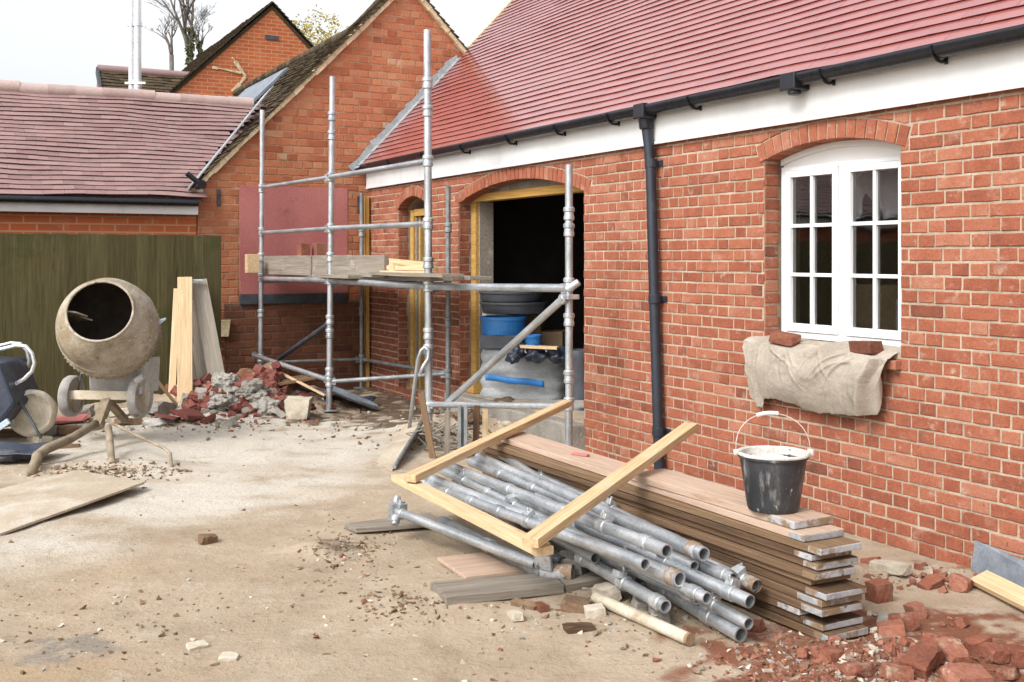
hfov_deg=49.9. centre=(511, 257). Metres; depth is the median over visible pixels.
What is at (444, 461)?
batten
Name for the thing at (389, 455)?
thin board
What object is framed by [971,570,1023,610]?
timber offcut
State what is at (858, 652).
gravel
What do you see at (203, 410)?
mortar lump
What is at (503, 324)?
plastic tub
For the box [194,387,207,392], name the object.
mortar lump
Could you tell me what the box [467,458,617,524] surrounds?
scaffold tube
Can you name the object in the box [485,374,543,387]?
blue strap
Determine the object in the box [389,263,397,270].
timber block
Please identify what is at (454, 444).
wire tangle
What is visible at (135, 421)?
soil clod
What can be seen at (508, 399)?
rough stone
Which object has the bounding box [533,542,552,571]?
concrete block
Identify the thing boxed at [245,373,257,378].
brick fragment
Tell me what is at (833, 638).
brick shard
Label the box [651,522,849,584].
scaffold plank
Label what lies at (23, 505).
plywood sheet
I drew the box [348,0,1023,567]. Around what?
brick building
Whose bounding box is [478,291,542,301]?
round tray
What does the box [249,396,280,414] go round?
mortar lump
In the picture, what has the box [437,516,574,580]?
scaffold tube
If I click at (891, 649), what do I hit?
brick shard
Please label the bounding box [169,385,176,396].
brick fragment
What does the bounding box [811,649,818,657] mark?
brick shard
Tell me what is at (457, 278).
platform board
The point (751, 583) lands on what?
scaffold tube
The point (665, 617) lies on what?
stone
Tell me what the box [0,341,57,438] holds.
wheelbarrow
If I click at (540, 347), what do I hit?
timber offcut
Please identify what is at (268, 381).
brick fragment
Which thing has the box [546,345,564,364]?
dark sack
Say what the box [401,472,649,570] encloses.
scaffold tube
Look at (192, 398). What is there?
brick fragment
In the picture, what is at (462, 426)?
steel channel
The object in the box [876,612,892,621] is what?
mortar lump
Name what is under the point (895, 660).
brick shard
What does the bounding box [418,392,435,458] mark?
stake
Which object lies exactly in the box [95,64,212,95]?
house
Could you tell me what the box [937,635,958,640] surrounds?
brick fragment
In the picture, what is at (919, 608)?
brick fragment
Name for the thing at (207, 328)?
timber plank
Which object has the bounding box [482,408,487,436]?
stake
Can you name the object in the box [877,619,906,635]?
brick fragment
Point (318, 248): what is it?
brick
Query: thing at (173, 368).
timber plank
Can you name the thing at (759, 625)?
brick fragment
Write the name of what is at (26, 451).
plastic tray
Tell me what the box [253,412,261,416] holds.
brick fragment
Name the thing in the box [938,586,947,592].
brick shard
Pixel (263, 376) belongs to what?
brick fragment
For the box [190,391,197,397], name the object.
brick fragment
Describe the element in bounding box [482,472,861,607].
scaffold plank
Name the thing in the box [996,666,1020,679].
brick fragment
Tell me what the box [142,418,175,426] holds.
dust pile
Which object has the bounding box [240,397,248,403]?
brick fragment
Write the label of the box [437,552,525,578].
plank
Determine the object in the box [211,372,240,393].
mortar lump
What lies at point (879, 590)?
brick fragment
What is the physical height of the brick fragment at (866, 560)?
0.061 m
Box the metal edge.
[392,419,422,468]
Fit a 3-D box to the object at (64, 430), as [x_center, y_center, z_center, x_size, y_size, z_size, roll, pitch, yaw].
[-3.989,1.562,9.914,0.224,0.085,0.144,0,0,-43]
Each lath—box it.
[159,381,177,405]
[283,373,325,395]
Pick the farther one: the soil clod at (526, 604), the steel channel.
the steel channel
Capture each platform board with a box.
[281,274,369,278]
[369,271,463,277]
[370,276,452,280]
[453,277,462,279]
[463,275,491,279]
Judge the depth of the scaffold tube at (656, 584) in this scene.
4.87 m
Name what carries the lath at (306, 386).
on the ground
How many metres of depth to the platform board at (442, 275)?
9.33 m
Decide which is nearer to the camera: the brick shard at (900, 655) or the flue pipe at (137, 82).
the brick shard at (900, 655)
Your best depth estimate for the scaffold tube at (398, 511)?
5.83 m
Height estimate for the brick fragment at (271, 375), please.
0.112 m
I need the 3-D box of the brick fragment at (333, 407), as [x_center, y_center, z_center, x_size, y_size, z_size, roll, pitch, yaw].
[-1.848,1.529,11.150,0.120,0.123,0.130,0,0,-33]
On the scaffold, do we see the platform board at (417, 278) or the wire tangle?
the platform board at (417, 278)
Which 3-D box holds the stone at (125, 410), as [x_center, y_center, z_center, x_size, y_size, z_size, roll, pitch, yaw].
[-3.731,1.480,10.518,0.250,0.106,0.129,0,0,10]
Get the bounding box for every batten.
[379,270,436,272]
[387,265,436,270]
[388,258,436,265]
[391,473,553,556]
[404,400,571,482]
[522,422,697,547]
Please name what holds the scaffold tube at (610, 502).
on the scaffold plank at (774, 561)
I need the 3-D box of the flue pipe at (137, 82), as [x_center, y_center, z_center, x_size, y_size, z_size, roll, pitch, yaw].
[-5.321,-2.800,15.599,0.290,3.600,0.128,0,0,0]
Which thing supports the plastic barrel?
on the brick building
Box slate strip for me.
[971,540,1023,587]
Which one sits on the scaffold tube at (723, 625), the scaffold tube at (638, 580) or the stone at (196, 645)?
the scaffold tube at (638, 580)
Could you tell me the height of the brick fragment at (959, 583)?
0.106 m
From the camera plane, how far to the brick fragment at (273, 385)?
11.08 m
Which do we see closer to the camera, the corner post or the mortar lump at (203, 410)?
the mortar lump at (203, 410)
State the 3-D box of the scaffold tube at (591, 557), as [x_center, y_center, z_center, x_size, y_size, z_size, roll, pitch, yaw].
[0.017,1.371,5.873,0.071,0.110,1.674,0,0,-26]
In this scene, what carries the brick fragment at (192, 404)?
on the brick fragment
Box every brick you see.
[297,243,309,255]
[312,243,324,255]
[769,331,800,345]
[848,340,883,353]
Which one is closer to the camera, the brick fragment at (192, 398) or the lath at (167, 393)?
the lath at (167, 393)
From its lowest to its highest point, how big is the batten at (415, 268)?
0.042 m
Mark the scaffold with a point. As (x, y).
(566, 288)
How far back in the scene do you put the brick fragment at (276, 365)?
11.30 m
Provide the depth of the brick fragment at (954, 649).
4.24 m
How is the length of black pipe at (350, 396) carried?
on the ground
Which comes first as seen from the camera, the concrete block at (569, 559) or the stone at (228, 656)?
the stone at (228, 656)
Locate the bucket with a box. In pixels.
[733,411,813,514]
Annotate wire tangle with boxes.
[405,411,482,449]
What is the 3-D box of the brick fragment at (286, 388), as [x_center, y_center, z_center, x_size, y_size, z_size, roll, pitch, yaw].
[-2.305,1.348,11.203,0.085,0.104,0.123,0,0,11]
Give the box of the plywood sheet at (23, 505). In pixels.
[0,470,144,535]
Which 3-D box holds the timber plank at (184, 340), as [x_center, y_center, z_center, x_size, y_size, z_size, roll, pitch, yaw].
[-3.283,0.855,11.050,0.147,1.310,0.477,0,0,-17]
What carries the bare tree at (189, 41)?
on the ground
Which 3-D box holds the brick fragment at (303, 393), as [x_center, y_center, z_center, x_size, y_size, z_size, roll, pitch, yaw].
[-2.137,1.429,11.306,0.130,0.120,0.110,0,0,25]
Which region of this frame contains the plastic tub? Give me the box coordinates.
[481,315,525,334]
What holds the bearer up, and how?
on the ground
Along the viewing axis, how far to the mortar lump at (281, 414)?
10.69 m
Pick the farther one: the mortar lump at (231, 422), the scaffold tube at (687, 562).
the mortar lump at (231, 422)
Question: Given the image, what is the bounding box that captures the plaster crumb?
[874,633,881,638]
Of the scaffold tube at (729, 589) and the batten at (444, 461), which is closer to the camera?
the scaffold tube at (729, 589)
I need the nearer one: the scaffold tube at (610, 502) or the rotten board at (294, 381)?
the scaffold tube at (610, 502)
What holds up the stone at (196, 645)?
on the ground
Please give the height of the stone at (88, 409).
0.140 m
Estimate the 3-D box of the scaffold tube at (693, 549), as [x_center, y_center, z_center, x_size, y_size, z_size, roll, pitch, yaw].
[0.308,1.258,5.761,0.072,0.097,2.344,0,0,-26]
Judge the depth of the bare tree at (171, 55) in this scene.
41.94 m
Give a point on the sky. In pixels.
(59, 42)
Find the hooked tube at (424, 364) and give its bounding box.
[407,345,430,427]
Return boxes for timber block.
[245,254,258,272]
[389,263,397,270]
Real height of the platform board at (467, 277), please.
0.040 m
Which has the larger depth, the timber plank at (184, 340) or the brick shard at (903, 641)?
the timber plank at (184, 340)
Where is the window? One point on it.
(841, 160)
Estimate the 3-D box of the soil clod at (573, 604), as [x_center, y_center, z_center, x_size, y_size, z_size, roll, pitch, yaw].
[0.287,1.565,4.951,0.125,0.070,0.099,0,0,17]
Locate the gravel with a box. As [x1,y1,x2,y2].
[0,392,998,681]
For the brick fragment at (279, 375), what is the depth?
11.28 m
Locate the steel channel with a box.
[458,405,467,458]
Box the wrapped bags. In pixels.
[480,348,564,399]
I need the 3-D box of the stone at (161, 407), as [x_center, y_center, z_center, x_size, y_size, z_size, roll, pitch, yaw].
[-3.380,1.453,10.612,0.168,0.175,0.318,0,0,22]
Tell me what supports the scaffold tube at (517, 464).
on the scaffold tube at (693, 549)
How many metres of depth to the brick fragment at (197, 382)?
10.94 m
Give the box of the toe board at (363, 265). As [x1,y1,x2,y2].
[264,255,387,277]
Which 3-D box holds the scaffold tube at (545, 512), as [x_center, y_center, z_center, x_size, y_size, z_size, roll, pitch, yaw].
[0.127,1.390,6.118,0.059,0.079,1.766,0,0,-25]
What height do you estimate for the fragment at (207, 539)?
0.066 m
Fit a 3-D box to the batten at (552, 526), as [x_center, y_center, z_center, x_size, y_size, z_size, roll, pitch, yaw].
[0.547,1.087,5.468,0.082,0.296,1.831,0,0,31]
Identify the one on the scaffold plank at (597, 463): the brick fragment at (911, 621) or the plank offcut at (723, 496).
the plank offcut at (723, 496)
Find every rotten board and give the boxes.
[278,377,315,385]
[281,374,306,379]
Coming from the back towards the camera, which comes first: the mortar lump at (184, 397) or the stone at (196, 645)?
the mortar lump at (184, 397)
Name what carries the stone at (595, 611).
on the ground
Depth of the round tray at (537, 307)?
10.55 m
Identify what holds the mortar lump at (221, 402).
on the ground
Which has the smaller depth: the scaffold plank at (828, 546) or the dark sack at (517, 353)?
the scaffold plank at (828, 546)
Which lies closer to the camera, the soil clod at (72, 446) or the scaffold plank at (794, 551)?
the scaffold plank at (794, 551)
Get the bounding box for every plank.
[0,428,23,437]
[168,288,176,396]
[177,277,192,401]
[192,278,224,376]
[192,300,206,378]
[193,356,197,383]
[345,512,436,532]
[430,573,563,605]
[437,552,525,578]
[482,447,851,560]
[482,451,857,570]
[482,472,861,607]
[489,441,860,555]
[489,456,854,580]
[501,431,843,541]
[560,569,609,591]
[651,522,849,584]
[703,545,866,600]
[707,574,809,615]
[722,598,867,640]
[754,598,862,630]
[759,585,861,616]
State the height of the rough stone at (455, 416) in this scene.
0.126 m
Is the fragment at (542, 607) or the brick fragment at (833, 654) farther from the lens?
the fragment at (542, 607)
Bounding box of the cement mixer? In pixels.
[26,278,172,474]
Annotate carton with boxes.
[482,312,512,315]
[519,313,545,344]
[541,330,564,346]
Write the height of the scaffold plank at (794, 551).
0.032 m
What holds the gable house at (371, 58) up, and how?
on the ground
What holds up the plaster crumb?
on the ground
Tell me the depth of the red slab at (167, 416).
10.20 m
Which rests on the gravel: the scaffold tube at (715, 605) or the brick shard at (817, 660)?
the brick shard at (817, 660)
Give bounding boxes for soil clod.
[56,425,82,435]
[60,444,79,448]
[114,418,142,424]
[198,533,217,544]
[510,598,536,610]
[560,594,590,613]
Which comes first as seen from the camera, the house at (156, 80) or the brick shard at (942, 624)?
the brick shard at (942, 624)
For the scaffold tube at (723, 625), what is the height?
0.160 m
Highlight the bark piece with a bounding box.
[562,622,596,633]
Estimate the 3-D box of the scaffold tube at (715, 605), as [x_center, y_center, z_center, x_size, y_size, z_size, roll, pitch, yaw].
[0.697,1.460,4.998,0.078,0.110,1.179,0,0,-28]
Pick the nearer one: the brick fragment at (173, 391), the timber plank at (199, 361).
the brick fragment at (173, 391)
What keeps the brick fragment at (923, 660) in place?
on the ground
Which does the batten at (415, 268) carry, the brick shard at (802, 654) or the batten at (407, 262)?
the batten at (407, 262)
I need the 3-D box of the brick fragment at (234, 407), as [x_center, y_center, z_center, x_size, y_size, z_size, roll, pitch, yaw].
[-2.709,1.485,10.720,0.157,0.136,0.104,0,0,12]
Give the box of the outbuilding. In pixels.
[0,80,273,234]
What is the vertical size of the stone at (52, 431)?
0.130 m
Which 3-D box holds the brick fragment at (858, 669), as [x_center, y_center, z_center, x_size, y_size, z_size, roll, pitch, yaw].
[1.294,1.544,4.122,0.109,0.064,0.091,0,0,-30]
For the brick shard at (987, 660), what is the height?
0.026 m
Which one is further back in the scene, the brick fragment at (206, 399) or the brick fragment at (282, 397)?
the brick fragment at (282, 397)
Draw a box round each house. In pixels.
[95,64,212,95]
[168,1,313,96]
[185,0,468,388]
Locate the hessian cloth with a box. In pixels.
[742,335,900,415]
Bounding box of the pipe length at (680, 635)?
[591,592,694,645]
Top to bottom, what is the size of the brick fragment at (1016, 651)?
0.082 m
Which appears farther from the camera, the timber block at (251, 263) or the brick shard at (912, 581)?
the timber block at (251, 263)
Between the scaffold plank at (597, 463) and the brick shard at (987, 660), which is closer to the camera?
the brick shard at (987, 660)
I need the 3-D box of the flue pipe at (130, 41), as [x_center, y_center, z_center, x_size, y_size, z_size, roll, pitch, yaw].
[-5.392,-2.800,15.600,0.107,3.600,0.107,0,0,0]
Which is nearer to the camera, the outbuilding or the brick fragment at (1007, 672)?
the brick fragment at (1007, 672)
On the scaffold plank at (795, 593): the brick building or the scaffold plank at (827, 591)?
the scaffold plank at (827, 591)
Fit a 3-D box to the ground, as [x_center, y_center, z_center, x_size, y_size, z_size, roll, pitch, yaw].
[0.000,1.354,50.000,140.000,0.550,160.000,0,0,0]
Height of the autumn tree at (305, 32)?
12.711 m
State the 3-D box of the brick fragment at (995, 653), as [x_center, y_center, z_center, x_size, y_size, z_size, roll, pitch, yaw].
[1.872,1.540,4.283,0.079,0.056,0.113,0,0,-11]
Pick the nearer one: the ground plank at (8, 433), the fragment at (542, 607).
the fragment at (542, 607)
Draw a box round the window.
[781,139,900,346]
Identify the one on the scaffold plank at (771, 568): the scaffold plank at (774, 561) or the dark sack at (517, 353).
the scaffold plank at (774, 561)
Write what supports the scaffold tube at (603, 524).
on the scaffold tube at (460, 478)
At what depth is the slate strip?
5.43 m
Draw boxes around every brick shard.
[796,649,808,659]
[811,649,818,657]
[813,658,823,664]
[818,643,831,647]
[818,650,830,665]
[829,635,840,642]
[845,648,853,657]
[877,650,889,659]
[879,668,884,677]
[884,643,896,656]
[890,657,900,663]
[897,653,904,657]
[898,635,914,646]
[909,578,915,585]
[914,563,923,569]
[919,572,927,577]
[933,568,947,574]
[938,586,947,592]
[939,621,945,627]
[955,616,968,627]
[984,658,992,663]
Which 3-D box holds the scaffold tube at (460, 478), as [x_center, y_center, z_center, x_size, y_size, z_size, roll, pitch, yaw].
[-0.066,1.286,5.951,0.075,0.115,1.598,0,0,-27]
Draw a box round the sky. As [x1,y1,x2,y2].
[0,0,509,86]
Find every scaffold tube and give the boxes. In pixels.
[387,496,534,569]
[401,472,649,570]
[428,474,684,587]
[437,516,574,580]
[439,468,578,530]
[446,463,672,557]
[451,480,599,563]
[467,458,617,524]
[474,453,709,560]
[479,438,552,482]
[481,484,595,537]
[534,470,679,535]
[535,493,698,569]
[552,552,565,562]
[574,554,670,612]
[575,522,754,607]
[595,546,711,603]
[599,557,699,603]
[602,562,644,584]
[642,582,746,641]
[672,548,737,581]
[685,579,710,591]
[703,591,753,629]
[707,558,761,592]
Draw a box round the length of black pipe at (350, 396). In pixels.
[300,385,377,409]
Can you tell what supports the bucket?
on the plank offcut at (723, 496)
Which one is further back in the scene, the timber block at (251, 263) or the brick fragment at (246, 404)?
the timber block at (251, 263)
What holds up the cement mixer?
on the ground
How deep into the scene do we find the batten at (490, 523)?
5.34 m
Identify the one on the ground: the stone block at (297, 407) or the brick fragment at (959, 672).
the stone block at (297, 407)
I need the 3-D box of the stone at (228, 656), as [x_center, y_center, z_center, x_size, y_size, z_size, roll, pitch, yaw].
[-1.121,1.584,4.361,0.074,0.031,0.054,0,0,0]
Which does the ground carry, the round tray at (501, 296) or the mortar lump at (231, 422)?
the mortar lump at (231, 422)
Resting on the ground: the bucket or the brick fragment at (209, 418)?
the brick fragment at (209, 418)
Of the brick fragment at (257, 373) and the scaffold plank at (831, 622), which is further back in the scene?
the brick fragment at (257, 373)
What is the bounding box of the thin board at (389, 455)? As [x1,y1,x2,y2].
[376,421,422,470]
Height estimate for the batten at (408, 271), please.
0.042 m
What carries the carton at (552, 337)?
on the work bench
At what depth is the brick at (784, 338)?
6.72 m
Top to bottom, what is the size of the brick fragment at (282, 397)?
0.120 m
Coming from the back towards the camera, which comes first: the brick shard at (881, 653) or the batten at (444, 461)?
the batten at (444, 461)
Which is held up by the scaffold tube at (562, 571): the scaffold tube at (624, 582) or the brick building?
the scaffold tube at (624, 582)
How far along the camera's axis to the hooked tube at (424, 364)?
9.47 m
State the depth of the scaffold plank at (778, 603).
4.73 m
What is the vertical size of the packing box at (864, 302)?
1.160 m
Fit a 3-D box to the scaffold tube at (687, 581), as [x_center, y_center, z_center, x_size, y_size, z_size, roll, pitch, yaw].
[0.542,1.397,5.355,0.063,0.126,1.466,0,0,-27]
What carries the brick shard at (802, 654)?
on the gravel
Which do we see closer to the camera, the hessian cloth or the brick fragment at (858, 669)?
the brick fragment at (858, 669)
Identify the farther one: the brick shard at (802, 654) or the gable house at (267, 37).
the gable house at (267, 37)
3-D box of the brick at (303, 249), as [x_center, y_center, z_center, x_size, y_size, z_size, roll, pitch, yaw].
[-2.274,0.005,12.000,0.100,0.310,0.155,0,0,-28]
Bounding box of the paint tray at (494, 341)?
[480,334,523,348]
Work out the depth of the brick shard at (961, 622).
4.72 m
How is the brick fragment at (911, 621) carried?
on the ground
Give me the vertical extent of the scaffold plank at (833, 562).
0.033 m
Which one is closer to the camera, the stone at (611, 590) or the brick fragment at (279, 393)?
the stone at (611, 590)
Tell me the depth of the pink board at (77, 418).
10.31 m
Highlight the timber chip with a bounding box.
[571,452,589,456]
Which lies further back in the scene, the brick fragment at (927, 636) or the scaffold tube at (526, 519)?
the scaffold tube at (526, 519)
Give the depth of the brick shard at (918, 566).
5.56 m
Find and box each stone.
[26,434,52,442]
[44,425,57,435]
[78,404,94,416]
[108,408,129,416]
[149,401,177,414]
[185,639,208,651]
[218,651,239,660]
[451,409,481,423]
[492,396,513,401]
[498,420,511,428]
[506,609,523,621]
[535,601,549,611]
[584,602,606,618]
[591,582,621,600]
[631,596,647,610]
[648,605,670,623]
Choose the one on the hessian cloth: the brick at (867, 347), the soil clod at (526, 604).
the brick at (867, 347)
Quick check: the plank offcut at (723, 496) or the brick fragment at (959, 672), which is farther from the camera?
the plank offcut at (723, 496)
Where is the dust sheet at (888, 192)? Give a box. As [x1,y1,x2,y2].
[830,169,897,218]
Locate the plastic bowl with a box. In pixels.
[524,334,541,344]
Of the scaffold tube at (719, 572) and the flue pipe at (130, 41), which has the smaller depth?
the scaffold tube at (719, 572)
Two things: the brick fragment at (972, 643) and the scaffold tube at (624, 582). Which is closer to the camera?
the brick fragment at (972, 643)
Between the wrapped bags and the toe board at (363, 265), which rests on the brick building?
the wrapped bags
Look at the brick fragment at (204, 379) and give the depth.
11.04 m
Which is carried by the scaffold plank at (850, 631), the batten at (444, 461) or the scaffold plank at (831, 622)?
the scaffold plank at (831, 622)
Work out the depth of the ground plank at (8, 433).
9.75 m
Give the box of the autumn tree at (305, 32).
[291,4,348,45]
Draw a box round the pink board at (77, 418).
[55,414,90,423]
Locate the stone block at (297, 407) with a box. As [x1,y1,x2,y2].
[284,395,312,418]
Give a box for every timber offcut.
[519,345,558,349]
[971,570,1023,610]
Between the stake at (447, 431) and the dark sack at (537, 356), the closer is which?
the stake at (447, 431)
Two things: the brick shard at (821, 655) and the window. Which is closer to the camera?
the brick shard at (821, 655)
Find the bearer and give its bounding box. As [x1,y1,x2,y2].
[752,612,770,619]
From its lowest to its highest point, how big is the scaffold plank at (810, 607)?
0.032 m
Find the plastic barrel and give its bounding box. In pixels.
[573,349,583,399]
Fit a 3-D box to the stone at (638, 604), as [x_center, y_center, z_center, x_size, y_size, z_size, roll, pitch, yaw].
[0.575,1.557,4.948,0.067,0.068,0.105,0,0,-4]
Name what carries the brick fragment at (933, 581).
on the ground
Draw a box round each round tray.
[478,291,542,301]
[480,301,546,313]
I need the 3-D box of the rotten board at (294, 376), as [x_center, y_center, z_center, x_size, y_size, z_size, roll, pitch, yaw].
[-2.359,1.269,11.377,0.517,0.108,0.120,0,0,-13]
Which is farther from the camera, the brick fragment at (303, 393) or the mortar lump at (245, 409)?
the brick fragment at (303, 393)
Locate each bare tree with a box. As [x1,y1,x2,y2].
[143,1,196,69]
[154,0,195,65]
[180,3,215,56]
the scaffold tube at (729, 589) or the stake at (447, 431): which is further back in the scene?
the stake at (447, 431)
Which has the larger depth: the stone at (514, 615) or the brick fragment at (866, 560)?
the brick fragment at (866, 560)
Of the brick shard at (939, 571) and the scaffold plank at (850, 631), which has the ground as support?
the brick shard at (939, 571)
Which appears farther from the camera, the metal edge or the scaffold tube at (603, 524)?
the metal edge
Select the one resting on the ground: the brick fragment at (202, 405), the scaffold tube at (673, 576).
the brick fragment at (202, 405)
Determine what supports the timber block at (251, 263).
on the scaffold
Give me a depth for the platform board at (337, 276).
10.84 m
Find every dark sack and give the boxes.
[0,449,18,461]
[505,343,525,363]
[524,345,549,363]
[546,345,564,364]
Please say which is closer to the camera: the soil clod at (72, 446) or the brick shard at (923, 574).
the brick shard at (923, 574)
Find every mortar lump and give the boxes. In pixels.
[181,392,187,402]
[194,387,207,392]
[197,393,205,398]
[201,408,209,413]
[207,393,233,410]
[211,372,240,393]
[222,418,237,426]
[235,378,270,401]
[241,407,251,413]
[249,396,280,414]
[276,410,285,418]
[869,559,912,575]
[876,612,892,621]
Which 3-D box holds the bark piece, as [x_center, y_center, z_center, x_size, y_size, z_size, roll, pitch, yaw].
[0.288,1.583,4.703,0.141,0.041,0.064,0,0,-16]
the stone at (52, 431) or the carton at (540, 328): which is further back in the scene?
the carton at (540, 328)
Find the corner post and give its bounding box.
[364,196,369,387]
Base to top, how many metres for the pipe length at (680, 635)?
0.069 m
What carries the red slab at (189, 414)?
on the ground
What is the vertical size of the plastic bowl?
0.115 m
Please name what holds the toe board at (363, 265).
on the scaffold
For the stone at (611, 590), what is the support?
on the ground
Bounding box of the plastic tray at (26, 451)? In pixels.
[0,441,49,459]
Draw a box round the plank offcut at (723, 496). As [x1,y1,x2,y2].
[632,469,832,529]
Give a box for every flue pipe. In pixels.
[125,0,145,88]
[128,0,133,88]
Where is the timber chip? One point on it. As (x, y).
(580, 454)
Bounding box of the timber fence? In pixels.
[0,233,220,405]
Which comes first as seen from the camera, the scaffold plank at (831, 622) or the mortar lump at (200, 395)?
the scaffold plank at (831, 622)
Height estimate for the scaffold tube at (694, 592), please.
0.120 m
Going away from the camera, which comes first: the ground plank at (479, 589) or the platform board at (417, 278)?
the ground plank at (479, 589)
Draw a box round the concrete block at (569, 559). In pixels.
[555,550,587,574]
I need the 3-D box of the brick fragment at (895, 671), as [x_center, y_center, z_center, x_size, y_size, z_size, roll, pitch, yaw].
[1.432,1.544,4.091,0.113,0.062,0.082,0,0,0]
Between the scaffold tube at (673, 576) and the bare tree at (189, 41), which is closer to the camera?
the scaffold tube at (673, 576)
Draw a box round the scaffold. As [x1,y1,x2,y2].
[251,29,580,446]
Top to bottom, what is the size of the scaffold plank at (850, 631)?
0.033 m
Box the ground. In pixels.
[0,362,1023,681]
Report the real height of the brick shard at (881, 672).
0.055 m
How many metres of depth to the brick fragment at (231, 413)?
10.57 m
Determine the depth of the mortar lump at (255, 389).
10.85 m
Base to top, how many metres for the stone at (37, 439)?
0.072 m
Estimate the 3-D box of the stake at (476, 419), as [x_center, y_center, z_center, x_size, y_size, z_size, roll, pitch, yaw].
[-0.289,1.410,8.891,0.060,0.423,0.064,0,0,0]
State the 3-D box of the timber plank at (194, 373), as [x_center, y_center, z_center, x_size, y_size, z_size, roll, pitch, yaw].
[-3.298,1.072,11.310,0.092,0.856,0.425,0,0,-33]
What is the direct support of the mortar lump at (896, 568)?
on the ground
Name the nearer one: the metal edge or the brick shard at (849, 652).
the brick shard at (849, 652)
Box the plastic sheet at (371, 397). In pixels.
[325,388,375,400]
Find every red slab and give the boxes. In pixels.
[154,413,180,419]
[169,408,204,419]
[231,378,246,387]
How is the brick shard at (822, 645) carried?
on the gravel
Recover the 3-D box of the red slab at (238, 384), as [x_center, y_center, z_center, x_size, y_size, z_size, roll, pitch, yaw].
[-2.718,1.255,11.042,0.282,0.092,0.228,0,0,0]
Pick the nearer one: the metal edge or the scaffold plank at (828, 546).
the scaffold plank at (828, 546)
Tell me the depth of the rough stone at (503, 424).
9.83 m
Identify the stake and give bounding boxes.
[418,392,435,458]
[445,410,449,454]
[472,405,479,455]
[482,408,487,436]
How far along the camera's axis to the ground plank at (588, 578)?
5.26 m
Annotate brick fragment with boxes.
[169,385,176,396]
[181,399,196,408]
[187,391,197,402]
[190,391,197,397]
[193,379,201,387]
[200,373,211,383]
[200,402,213,409]
[200,413,215,423]
[203,395,212,402]
[226,403,241,411]
[227,410,235,416]
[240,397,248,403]
[242,402,252,407]
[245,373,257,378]
[252,364,266,371]
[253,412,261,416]
[255,371,266,375]
[258,374,266,379]
[265,379,276,385]
[267,372,275,379]
[269,381,278,387]
[271,360,282,370]
[274,390,284,395]
[275,372,282,379]
[277,394,285,400]
[280,384,290,393]
[297,390,310,396]
[322,404,336,409]
[747,619,765,632]
[819,646,843,663]
[839,661,875,676]
[860,557,880,563]
[864,578,892,603]
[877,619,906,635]
[881,662,913,681]
[888,612,919,631]
[899,642,943,679]
[903,601,927,618]
[916,573,944,589]
[920,632,938,642]
[932,636,972,662]
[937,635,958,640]
[939,662,993,681]
[948,573,972,592]
[962,634,991,653]
[977,642,1010,663]
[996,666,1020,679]
[1001,643,1023,668]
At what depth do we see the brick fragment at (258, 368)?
11.25 m
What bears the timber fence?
on the ground

